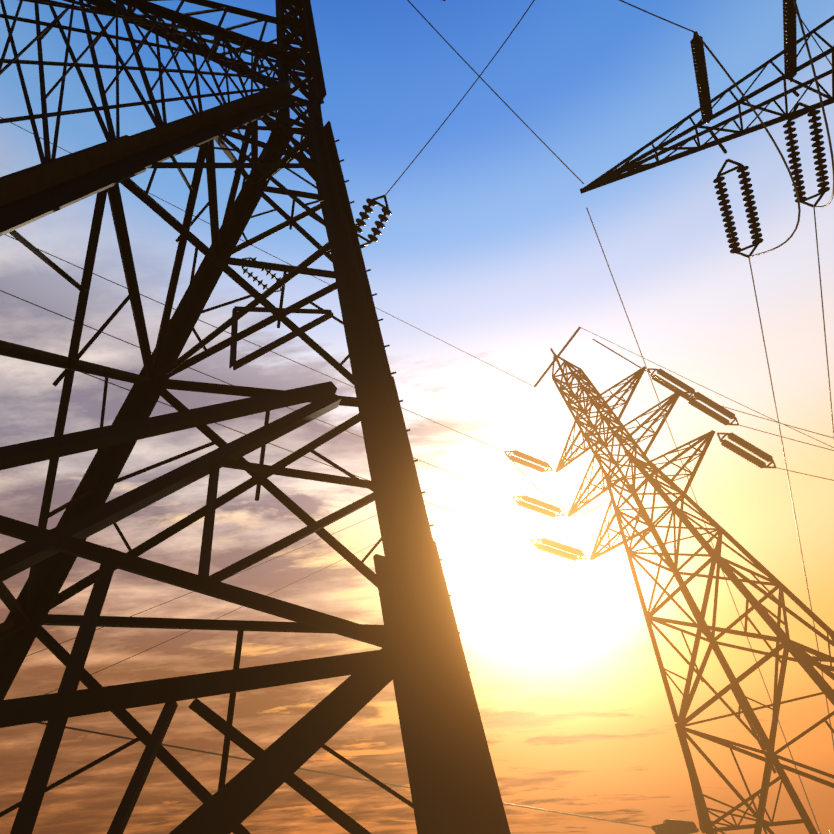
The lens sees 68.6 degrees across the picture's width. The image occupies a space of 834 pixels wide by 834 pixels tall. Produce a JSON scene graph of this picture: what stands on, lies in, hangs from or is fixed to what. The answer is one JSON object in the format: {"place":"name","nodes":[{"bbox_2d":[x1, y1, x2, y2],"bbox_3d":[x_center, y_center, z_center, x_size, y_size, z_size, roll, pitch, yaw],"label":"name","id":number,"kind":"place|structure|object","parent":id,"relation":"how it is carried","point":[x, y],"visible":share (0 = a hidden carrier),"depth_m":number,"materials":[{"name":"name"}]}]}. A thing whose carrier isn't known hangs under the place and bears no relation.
{"place":"outdoors","nodes":[
{"label":"outdoors","id":0,"kind":"place"},
{"bbox_2d":[0,0,833,833],"label":"sky","id":1,"kind":"structure","parent":0,"point":[489,247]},
{"label":"ground","id":2,"kind":"structure","parent":0,"visible":0},
{"bbox_2d":[0,0,510,833],"bbox_3d":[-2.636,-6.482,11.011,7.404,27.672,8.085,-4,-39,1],"label":"transmission tower","id":3,"kind":"structure","parent":2,"relation":"on","point":[418,658],"depth_m":4.78,"materials":[{"name":"black metal"}]},
{"bbox_2d":[242,195,391,291],"bbox_3d":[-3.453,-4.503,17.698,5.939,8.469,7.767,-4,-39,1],"label":"insulators","id":4,"kind":"object","parent":3,"relation":"attached to","point":[381,217],"visible":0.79,"depth_m":12.59,"materials":[{"name":"black ceramic"}]},
{"bbox_2d":[335,139,479,712],"bbox_3d":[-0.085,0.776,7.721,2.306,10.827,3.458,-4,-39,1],"label":"climbing pegs","id":5,"kind":"object","parent":3,"relation":"attached to","point":[423,492],"visible":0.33,"depth_m":8.47,"materials":[{"name":"black metal"}]},
{"bbox_2d":[0,0,833,833],"bbox_3d":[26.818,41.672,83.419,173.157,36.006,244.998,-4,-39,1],"label":"power lines","id":6,"kind":"object","parent":3,"relation":"attached to","point":[802,24],"visible":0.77,"depth_m":14.79,"materials":[{"name":"metal"}]},
{"bbox_2d":[552,354,833,833],"bbox_3d":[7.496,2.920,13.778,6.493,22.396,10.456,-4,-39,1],"label":"transmission tower","id":7,"kind":"structure","parent":2,"relation":"on","point":[805,660],"depth_m":14.12,"materials":[{"name":"brown metal"}]},
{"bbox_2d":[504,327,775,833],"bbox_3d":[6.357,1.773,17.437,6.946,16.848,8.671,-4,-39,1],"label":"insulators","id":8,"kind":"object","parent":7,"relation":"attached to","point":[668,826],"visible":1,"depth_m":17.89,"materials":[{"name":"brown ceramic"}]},
{"bbox_2d":[580,15,833,193],"bbox_3d":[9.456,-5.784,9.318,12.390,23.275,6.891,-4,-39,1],"label":"crossarm","id":9,"kind":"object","parent":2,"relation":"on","point":[615,173],"depth_m":11.80,"materials":[{"name":"black metal"}]},
{"bbox_2d":[690,0,829,257],"bbox_3d":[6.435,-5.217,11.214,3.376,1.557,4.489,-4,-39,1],"label":"insulators","id":10,"kind":"object","parent":9,"relation":"attached to","point":[789,36],"visible":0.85,"depth_m":11.50,"materials":[{"name":"black ceramic"}]}
]}

